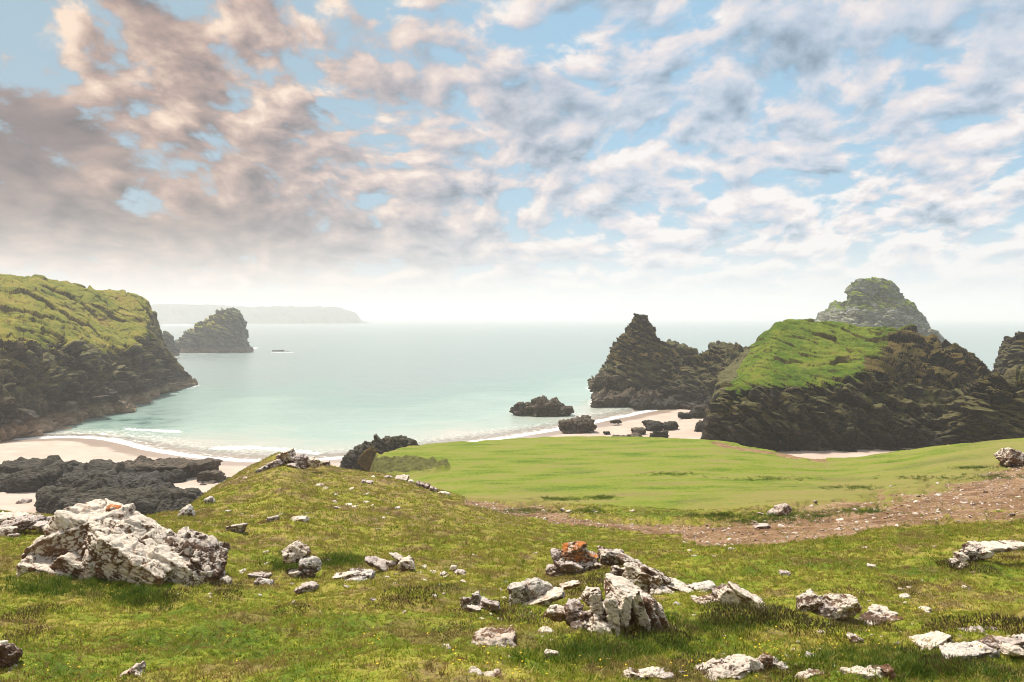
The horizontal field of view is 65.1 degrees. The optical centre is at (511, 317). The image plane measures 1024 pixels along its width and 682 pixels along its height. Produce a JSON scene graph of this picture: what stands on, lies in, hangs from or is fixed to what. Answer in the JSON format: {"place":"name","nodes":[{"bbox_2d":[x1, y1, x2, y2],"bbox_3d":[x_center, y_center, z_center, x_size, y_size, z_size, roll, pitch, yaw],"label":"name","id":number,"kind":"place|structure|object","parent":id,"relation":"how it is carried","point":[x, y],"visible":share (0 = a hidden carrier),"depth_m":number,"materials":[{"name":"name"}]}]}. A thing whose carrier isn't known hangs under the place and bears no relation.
{"place":"outdoors","nodes":[
{"label":"outdoors","id":0,"kind":"place"},
{"bbox_2d":[0,462,66,492],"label":"rock platform","id":1,"kind":"object","parent":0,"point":[15,478],"visible":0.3,"depth_m":185.43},
{"bbox_2d":[0,274,197,442],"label":"headland","id":2,"kind":"structure","parent":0,"point":[72,353],"depth_m":353.78,"materials":[{"name":"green plant"}]},
{"bbox_2d":[150,304,368,323],"bbox_3d":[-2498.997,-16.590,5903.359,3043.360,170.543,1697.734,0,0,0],"label":"coast","id":3,"kind":"structure","parent":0,"point":[177,313],"depth_m":5287.55},
{"bbox_2d":[0,408,917,513],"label":"beach","id":4,"kind":"structure","parent":0,"point":[83,450],"depth_m":250.07,"materials":[{"name":"sand"}]},
{"bbox_2d":[0,455,185,485],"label":"rock platform","id":5,"kind":"object","parent":4,"relation":"on","point":[72,468],"visible":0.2,"depth_m":197.97,"materials":[{"name":"stone"}]},
{"bbox_2d":[34,484,204,514],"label":"rock platform","id":6,"kind":"object","parent":4,"relation":"on","point":[145,500],"visible":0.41,"depth_m":161.52,"materials":[{"name":"stone"}]},
{"bbox_2d":[59,471,181,489],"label":"rock platform","id":7,"kind":"object","parent":4,"relation":"on","point":[95,480],"visible":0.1,"depth_m":184.02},
{"bbox_2d":[124,455,222,477],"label":"rock platform","id":8,"kind":"object","parent":4,"relation":"on","point":[190,468],"visible":0.35,"depth_m":204.71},
{"bbox_2d":[197,470,225,481],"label":"beach rock","id":9,"kind":"object","parent":4,"relation":"on","point":[207,475],"visible":0.91,"depth_m":197.99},
{"bbox_2d":[338,434,419,471],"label":"dark crag","id":10,"kind":"structure","parent":4,"relation":"on","point":[350,458],"depth_m":212.17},
{"bbox_2d":[547,401,573,416],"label":"shore rock","id":11,"kind":"object","parent":4,"relation":"on","point":[562,409],"visible":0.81,"depth_m":340.23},
{"bbox_2d":[558,415,596,433],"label":"shore rock","id":12,"kind":"object","parent":4,"relation":"on","point":[581,424],"visible":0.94,"depth_m":287.20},
{"bbox_2d":[590,387,663,407],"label":"rock ledge","id":13,"kind":"object","parent":4,"relation":"on","point":[603,397],"visible":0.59,"depth_m":375.20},
{"bbox_2d":[631,427,645,433],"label":"beach rock","id":14,"kind":"object","parent":4,"relation":"on","point":[641,430],"visible":0.78,"depth_m":278.33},
{"bbox_2d":[626,394,683,410],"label":"rock ledge","id":15,"kind":"object","parent":4,"relation":"on","point":[647,403],"visible":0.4,"depth_m":364.33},
{"bbox_2d":[645,421,664,430],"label":"beach rock","id":16,"kind":"object","parent":4,"relation":"on","point":[654,425],"visible":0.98,"depth_m":287.39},
{"bbox_2d":[649,431,668,437],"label":"beach rock","id":17,"kind":"object","parent":4,"relation":"on","point":[664,434],"visible":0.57,"depth_m":262.08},
{"bbox_2d":[663,421,678,430],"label":"beach rock","id":18,"kind":"object","parent":4,"relation":"on","point":[671,425],"visible":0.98,"depth_m":288.07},
{"bbox_2d":[678,412,693,418],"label":"beach rock","id":19,"kind":"object","parent":4,"relation":"on","point":[686,415],"visible":0.98,"depth_m":322.22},
{"bbox_2d":[690,404,707,417],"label":"beach rock","id":20,"kind":"object","parent":4,"relation":"on","point":[697,411],"visible":0.61,"depth_m":323.31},
{"bbox_2d":[657,340,747,409],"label":"rock ridge","id":21,"kind":"object","parent":4,"relation":"on","point":[692,383],"visible":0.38,"depth_m":367.50,"materials":[{"name":"stone"}]},
{"bbox_2d":[700,318,999,451],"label":"rocky mound","id":22,"kind":"object","parent":4,"relation":"on","point":[809,384],"visible":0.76,"depth_m":239.98,"materials":[{"name":"stone"}]},
{"bbox_2d":[0,436,1023,681],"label":"grassy slope","id":23,"kind":"structure","parent":0,"point":[562,464],"depth_m":39.30,"materials":[{"name":"plant"}]},
{"bbox_2d":[0,640,22,671],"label":"rock outcrop","id":24,"kind":"object","parent":23,"relation":"on","point":[10,653],"visible":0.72,"depth_m":8.14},
{"bbox_2d":[0,606,45,623],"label":"heather bush","id":25,"kind":"object","parent":23,"relation":"on","point":[24,615],"visible":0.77,"depth_m":12.18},
{"bbox_2d":[0,511,51,537],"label":"rock outcrop","id":26,"kind":"object","parent":23,"relation":"on","point":[12,523],"visible":0.92,"depth_m":26.92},
{"bbox_2d":[3,624,59,644],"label":"heather bush","id":27,"kind":"object","parent":23,"relation":"on","point":[37,628],"visible":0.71,"depth_m":10.20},
{"bbox_2d":[13,602,64,616],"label":"heather bush","id":28,"kind":"object","parent":23,"relation":"on","point":[53,604],"visible":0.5,"depth_m":13.13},
{"bbox_2d":[16,498,229,587],"bbox_3d":[-8.823,5.443,18.510,4.593,2.117,2.662,0,0,0],"label":"rock outcrop","id":29,"kind":"object","parent":23,"relation":"on","point":[106,538],"visible":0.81,"depth_m":17.93,"materials":[{"name":"stone"}]},
{"bbox_2d":[120,661,145,677],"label":"rock outcrop","id":30,"kind":"object","parent":23,"relation":"on","point":[136,668],"visible":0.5,"depth_m":8.00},
{"bbox_2d":[130,587,191,605],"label":"heather bush","id":31,"kind":"object","parent":23,"relation":"on","point":[171,593],"visible":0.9,"depth_m":14.87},
{"bbox_2d":[177,504,195,516],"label":"rock","id":32,"kind":"object","parent":23,"relation":"on","point":[187,509],"visible":0.81,"depth_m":36.32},
{"bbox_2d":[188,578,241,590],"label":"heather bush","id":33,"kind":"object","parent":23,"relation":"on","point":[218,584],"visible":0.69,"depth_m":17.45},
{"bbox_2d":[211,587,242,600],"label":"heather bush","id":34,"kind":"object","parent":23,"relation":"on","point":[226,591],"visible":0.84,"depth_m":15.99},
{"bbox_2d":[226,523,247,532],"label":"rock","id":35,"kind":"object","parent":23,"relation":"on","point":[239,528],"visible":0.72,"depth_m":32.26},
{"bbox_2d":[247,571,272,578],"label":"rock","id":36,"kind":"object","parent":23,"relation":"on","point":[262,574],"visible":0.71,"depth_m":19.27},
{"bbox_2d":[253,577,274,584],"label":"rock","id":37,"kind":"object","parent":23,"relation":"on","point":[258,581],"visible":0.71,"depth_m":18.58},
{"bbox_2d":[255,447,321,472],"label":"rock outcrop","id":38,"kind":"object","parent":23,"relation":"on","point":[290,457],"visible":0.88,"depth_m":54.38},
{"bbox_2d":[270,602,312,613],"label":"heather bush","id":39,"kind":"object","parent":23,"relation":"on","point":[297,604],"visible":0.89,"depth_m":13.51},
{"bbox_2d":[281,540,321,577],"bbox_3d":[-5.501,6.311,20.880,1.078,0.815,0.839,0,0,0],"label":"rock outcrop","id":40,"kind":"object","parent":23,"relation":"on","point":[298,551],"visible":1,"depth_m":20.74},
{"bbox_2d":[294,581,319,593],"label":"rock","id":41,"kind":"object","parent":23,"relation":"on","point":[310,586],"visible":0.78,"depth_m":17.35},
{"bbox_2d":[332,567,375,581],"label":"rock outcrop","id":42,"kind":"object","parent":23,"relation":"on","point":[358,574],"visible":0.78,"depth_m":19.84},
{"bbox_2d":[357,446,376,470],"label":"lichen boulder","id":43,"kind":"object","parent":23,"relation":"on","point":[365,459],"visible":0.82,"depth_m":201.75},
{"bbox_2d":[359,594,406,610],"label":"heather bush","id":44,"kind":"object","parent":23,"relation":"on","point":[383,604],"visible":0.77,"depth_m":14.33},
{"bbox_2d":[364,552,414,571],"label":"rock outcrop","id":45,"kind":"object","parent":23,"relation":"on","point":[404,563],"visible":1,"depth_m":21.40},
{"bbox_2d":[381,583,437,605],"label":"heather bush","id":46,"kind":"object","parent":23,"relation":"on","point":[420,586],"visible":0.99,"depth_m":14.75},
{"bbox_2d":[384,474,449,495],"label":"rock outcrop","id":47,"kind":"object","parent":23,"relation":"on","point":[404,477],"visible":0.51,"depth_m":56.40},
{"bbox_2d":[426,582,460,592],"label":"heather bush","id":48,"kind":"object","parent":23,"relation":"on","point":[442,585],"visible":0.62,"depth_m":16.68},
{"bbox_2d":[430,620,474,641],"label":"heather bush","id":49,"kind":"object","parent":23,"relation":"on","point":[448,623],"visible":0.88,"depth_m":10.81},
{"bbox_2d":[440,608,487,617],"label":"heather bush","id":50,"kind":"object","parent":23,"relation":"on","point":[450,610],"visible":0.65,"depth_m":13.09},
{"bbox_2d":[460,591,500,611],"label":"rock outcrop","id":51,"kind":"object","parent":23,"relation":"on","point":[476,602],"visible":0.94,"depth_m":13.41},
{"bbox_2d":[484,668,502,678],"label":"rock","id":52,"kind":"object","parent":23,"relation":"on","point":[490,673],"visible":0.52,"depth_m":7.37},
{"bbox_2d":[471,627,516,648],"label":"rock","id":53,"kind":"object","parent":23,"relation":"on","point":[488,636],"visible":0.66,"depth_m":9.76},
{"bbox_2d":[494,597,528,616],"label":"heather bush","id":54,"kind":"object","parent":23,"relation":"on","point":[505,602],"visible":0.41,"depth_m":14.01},
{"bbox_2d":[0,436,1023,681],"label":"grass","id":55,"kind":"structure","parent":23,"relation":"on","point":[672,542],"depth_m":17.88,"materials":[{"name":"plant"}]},
{"bbox_2d":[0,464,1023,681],"bbox_3d":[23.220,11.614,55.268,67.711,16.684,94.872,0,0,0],"label":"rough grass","id":56,"kind":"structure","parent":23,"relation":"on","point":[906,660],"depth_m":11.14,"materials":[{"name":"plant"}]},
{"bbox_2d":[23,584,1014,680],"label":"wildflowers","id":57,"kind":"object","parent":23,"relation":"on","point":[541,629],"visible":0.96,"depth_m":9.90,"materials":[{"name":"yellow plant"}]},
{"bbox_2d":[492,605,546,622],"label":"heather bush","id":58,"kind":"object","parent":23,"relation":"on","point":[512,611],"visible":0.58,"depth_m":13.22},
{"bbox_2d":[507,614,559,627],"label":"heather bush","id":59,"kind":"object","parent":23,"relation":"on","point":[540,621],"visible":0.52,"depth_m":12.59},
{"bbox_2d":[507,577,580,606],"bbox_3d":[0.700,5.120,14.812,1.524,0.627,1.006,0,0,-25],"label":"rock outcrop","id":60,"kind":"object","parent":23,"relation":"on","point":[532,591],"visible":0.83,"depth_m":14.62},
{"bbox_2d":[545,541,602,577],"bbox_3d":[1.840,7.274,24.174,1.722,1.008,1.213,0,0,0],"label":"rock outcrop","id":61,"kind":"object","parent":23,"relation":"on","point":[573,557],"visible":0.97,"depth_m":23.95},
{"bbox_2d":[551,627,606,645],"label":"heather bush","id":62,"kind":"object","parent":23,"relation":"on","point":[579,637],"visible":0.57,"depth_m":9.94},
{"bbox_2d":[576,575,604,589],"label":"heather bush","id":63,"kind":"object","parent":23,"relation":"on","point":[598,581],"visible":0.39,"depth_m":19.35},
{"bbox_2d":[571,632,625,656],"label":"heather bush","id":64,"kind":"object","parent":23,"relation":"on","point":[603,641],"visible":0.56,"depth_m":9.80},
{"bbox_2d":[544,573,670,634],"bbox_3d":[1.485,4.259,11.441,1.876,1.044,1.257,0,0,-42],"label":"rock outcrop","id":65,"kind":"object","parent":23,"relation":"on","point":[623,603],"visible":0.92,"depth_m":11.08,"materials":[{"name":"stone"}]},
{"bbox_2d":[621,666,675,680],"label":"rock outcrop","id":66,"kind":"object","parent":23,"relation":"on","point":[652,671],"visible":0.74,"depth_m":8.09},
{"bbox_2d":[620,620,679,636],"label":"heather bush","id":67,"kind":"object","parent":23,"relation":"on","point":[639,627],"visible":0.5,"depth_m":11.16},
{"bbox_2d":[597,546,715,594],"bbox_3d":[2.867,6.013,18.816,2.123,1.040,3.579,0,0,-40],"label":"rock outcrop","id":68,"kind":"object","parent":23,"relation":"on","point":[645,578],"visible":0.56,"depth_m":17.99,"materials":[{"name":"stone"}]},
{"bbox_2d":[635,625,691,647],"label":"heather bush","id":69,"kind":"object","parent":23,"relation":"on","point":[685,633],"visible":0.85,"depth_m":10.77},
{"bbox_2d":[656,621,705,640],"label":"heather bush","id":70,"kind":"object","parent":23,"relation":"on","point":[693,627],"visible":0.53,"depth_m":11.34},
{"bbox_2d":[656,656,714,681],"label":"heather bush","id":71,"kind":"object","parent":23,"relation":"on","point":[692,668],"visible":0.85,"depth_m":8.26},
{"bbox_2d":[674,649,720,667],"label":"heather bush","id":72,"kind":"object","parent":23,"relation":"on","point":[706,655],"visible":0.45,"depth_m":8.97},
{"bbox_2d":[691,581,765,609],"bbox_3d":[4.195,5.398,15.477,1.393,0.605,0.790,0,0,0],"label":"rock outcrop","id":73,"kind":"object","parent":23,"relation":"on","point":[729,592],"visible":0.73,"depth_m":15.26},
{"bbox_2d":[696,608,764,627],"bbox_3d":[3.202,4.465,11.848,1.019,0.180,1.080,0,0,0],"label":"heather bush","id":74,"kind":"object","parent":23,"relation":"on","point":[723,617],"visible":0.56,"depth_m":11.88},
{"bbox_2d":[693,654,773,680],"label":"rock outcrop","id":75,"kind":"object","parent":23,"relation":"on","point":[741,665],"visible":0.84,"depth_m":8.46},
{"bbox_2d":[700,599,780,628],"bbox_3d":[3.416,4.405,11.909,1.084,0.204,1.380,0,0,-39],"label":"heather bush","id":76,"kind":"object","parent":23,"relation":"on","point":[752,608],"visible":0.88,"depth_m":12.00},
{"bbox_2d":[708,600,801,620],"bbox_3d":[3.845,4.591,12.503,1.549,0.188,1.144,0,0,10],"label":"heather bush","id":77,"kind":"object","parent":23,"relation":"on","point":[762,603],"visible":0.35,"depth_m":12.71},
{"bbox_2d":[733,603,811,623],"bbox_3d":[3.867,4.500,12.053,1.420,0.180,1.133,0,0,-35],"label":"heather bush","id":78,"kind":"object","parent":23,"relation":"on","point":[775,607],"visible":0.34,"depth_m":12.32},
{"bbox_2d":[751,663,803,681],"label":"heather bush","id":79,"kind":"object","parent":23,"relation":"on","point":[783,676],"visible":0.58,"depth_m":8.37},
{"bbox_2d":[767,503,792,515],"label":"rock","id":80,"kind":"object","parent":23,"relation":"on","point":[785,509],"visible":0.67,"depth_m":55.33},
{"bbox_2d":[772,656,788,670],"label":"rock outcrop","id":81,"kind":"object","parent":23,"relation":"on","point":[779,664],"visible":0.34,"depth_m":8.79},
{"bbox_2d":[752,603,808,619],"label":"heather bush","id":82,"kind":"object","parent":23,"relation":"on","point":[801,610],"visible":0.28,"depth_m":12.62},
{"bbox_2d":[751,608,826,635],"bbox_3d":[4.033,4.380,11.530,1.137,0.167,0.898,0,0,33],"label":"heather bush","id":83,"kind":"object","parent":23,"relation":"on","point":[795,619],"visible":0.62,"depth_m":11.64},
{"bbox_2d":[794,668,826,678],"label":"rock outcrop","id":84,"kind":"object","parent":23,"relation":"on","point":[808,672],"visible":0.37,"depth_m":8.48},
{"bbox_2d":[788,616,849,637],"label":"heather bush","id":85,"kind":"object","parent":23,"relation":"on","point":[807,622],"visible":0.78,"depth_m":11.25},
{"bbox_2d":[796,589,861,618],"bbox_3d":[5.154,4.684,13.067,1.002,0.358,0.685,0,0,27],"label":"rock outcrop","id":86,"kind":"object","parent":23,"relation":"on","point":[840,606],"visible":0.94,"depth_m":12.90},
{"bbox_2d":[819,621,868,642],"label":"heather bush","id":87,"kind":"object","parent":23,"relation":"on","point":[839,623],"visible":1,"depth_m":10.78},
{"bbox_2d":[829,586,877,600],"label":"heather bush","id":88,"kind":"object","parent":23,"relation":"on","point":[864,593],"visible":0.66,"depth_m":16.36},
{"bbox_2d":[846,632,863,643],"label":"rock","id":89,"kind":"object","parent":23,"relation":"on","point":[855,637],"visible":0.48,"depth_m":10.48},
{"bbox_2d":[840,664,895,680],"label":"rock outcrop","id":90,"kind":"object","parent":23,"relation":"on","point":[885,670],"visible":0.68,"depth_m":8.34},
{"bbox_2d":[856,619,900,632],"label":"heather bush","id":91,"kind":"object","parent":23,"relation":"on","point":[884,624],"visible":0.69,"depth_m":11.11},
{"bbox_2d":[859,604,903,626],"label":"rock outcrop","id":92,"kind":"object","parent":23,"relation":"on","point":[878,612],"visible":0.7,"depth_m":13.17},
{"bbox_2d":[871,578,927,598],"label":"heather bush","id":93,"kind":"object","parent":23,"relation":"on","point":[901,584],"visible":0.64,"depth_m":18.15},
{"bbox_2d":[909,630,952,649],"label":"rock outcrop","id":94,"kind":"object","parent":23,"relation":"on","point":[938,637],"visible":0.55,"depth_m":10.27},
{"bbox_2d":[919,618,971,636],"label":"heather bush","id":95,"kind":"object","parent":23,"relation":"on","point":[940,624],"visible":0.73,"depth_m":10.84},
{"bbox_2d":[918,651,974,676],"bbox_3d":[5.001,3.914,9.020,0.822,0.133,0.702,0,0,39],"label":"heather bush","id":96,"kind":"object","parent":23,"relation":"on","point":[942,656],"visible":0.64,"depth_m":9.12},
{"bbox_2d":[928,613,999,632],"bbox_3d":[6.234,4.218,11.035,1.007,0.156,0.913,0,0,2],"label":"heather bush","id":97,"kind":"object","parent":23,"relation":"on","point":[947,617],"visible":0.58,"depth_m":11.18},
{"bbox_2d":[936,557,993,570],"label":"heather bush","id":98,"kind":"object","parent":23,"relation":"on","point":[941,561],"visible":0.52,"depth_m":21.75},
{"bbox_2d":[952,561,1001,576],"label":"heather bush","id":99,"kind":"object","parent":23,"relation":"on","point":[968,567],"visible":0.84,"depth_m":20.86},
{"bbox_2d":[957,625,998,634],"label":"rock outcrop","id":100,"kind":"object","parent":23,"relation":"on","point":[982,629],"visible":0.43,"depth_m":10.78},
{"bbox_2d":[938,633,1023,659],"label":"rock outcrop","id":101,"kind":"object","parent":23,"relation":"on","point":[1013,646],"visible":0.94,"depth_m":9.59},
{"bbox_2d":[948,540,1023,569],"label":"rock outcrop","id":102,"kind":"object","parent":23,"relation":"on","point":[974,550],"visible":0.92,"depth_m":22.40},
{"bbox_2d":[952,653,1020,677],"bbox_3d":[5.150,3.800,8.651,0.651,0.135,0.872,0,0,-10],"label":"heather bush","id":103,"kind":"object","parent":23,"relation":"on","point":[962,658],"visible":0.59,"depth_m":8.79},
{"bbox_2d":[958,610,1023,634],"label":"heather bush","id":104,"kind":"object","parent":23,"relation":"on","point":[975,614],"visible":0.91,"depth_m":11.06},
{"bbox_2d":[978,612,1023,633],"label":"heather bush","id":105,"kind":"object","parent":23,"relation":"on","point":[1017,625],"visible":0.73,"depth_m":11.01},
{"bbox_2d":[993,447,1023,466],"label":"rock","id":106,"kind":"object","parent":23,"relation":"on","point":[1009,457],"visible":0.88,"depth_m":91.38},
{"bbox_2d":[0,0,1023,318],"label":"sky","id":107,"kind":"structure","parent":0,"point":[371,159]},
{"bbox_2d":[13,319,1023,461],"bbox_3d":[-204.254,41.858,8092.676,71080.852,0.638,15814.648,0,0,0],"label":"sea","id":108,"kind":"structure","parent":0,"point":[321,389],"depth_m":531.16,"materials":[{"name":"liquid"}]},
{"bbox_2d":[162,331,179,355],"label":"rock islet","id":109,"kind":"object","parent":108,"relation":"on","point":[168,338],"visible":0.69,"depth_m":816.20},
{"bbox_2d":[175,307,253,352],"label":"rock island","id":110,"kind":"object","parent":108,"relation":"in","point":[222,330],"visible":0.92,"depth_m":947.41,"materials":[{"name":"grey stone"}]},
{"bbox_2d":[509,402,531,415],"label":"shore rock","id":111,"kind":"object","parent":108,"relation":"in","point":[519,409],"visible":0.83,"depth_m":341.05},
{"bbox_2d":[527,395,560,416],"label":"shore rock","id":112,"kind":"object","parent":108,"relation":"in","point":[542,406],"visible":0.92,"depth_m":339.42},
{"bbox_2d":[599,313,684,392],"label":"sea stack","id":113,"kind":"object","parent":108,"relation":"in","point":[641,355],"visible":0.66,"depth_m":390.09,"materials":[{"name":"stone"}]},
{"bbox_2d":[587,371,630,391],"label":"rock ledge","id":114,"kind":"object","parent":113,"relation":"attached to","point":[599,381],"visible":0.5,"depth_m":386.75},
{"bbox_2d":[667,339,698,357],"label":"rock shoulder","id":115,"kind":"object","parent":113,"relation":"on","point":[684,349],"visible":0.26,"depth_m":410.93},
{"bbox_2d":[814,277,944,342],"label":"sea stack","id":116,"kind":"object","parent":108,"relation":"in","point":[875,302],"visible":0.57,"depth_m":621.02,"materials":[{"name":"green stone"}]},
{"bbox_2d":[992,331,1023,376],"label":"sea stack","id":117,"kind":"object","parent":108,"relation":"in","point":[1010,352],"visible":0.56,"depth_m":316.09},
{"bbox_2d":[464,466,1023,546],"bbox_3d":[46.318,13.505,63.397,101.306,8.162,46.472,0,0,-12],"label":"path","id":118,"kind":"structure","parent":0,"point":[881,521],"depth_m":51.47,"materials":[{"name":"gravel"}]},
{"bbox_2d":[753,523,770,528],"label":"rock","id":119,"kind":"object","parent":118,"relation":"on","point":[762,526],"visible":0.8,"depth_m":47.84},
{"bbox_2d":[930,365,1023,445],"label":"rock bluff","id":120,"kind":"structure","parent":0,"point":[988,408],"depth_m":208.39,"materials":[{"name":"stone"}]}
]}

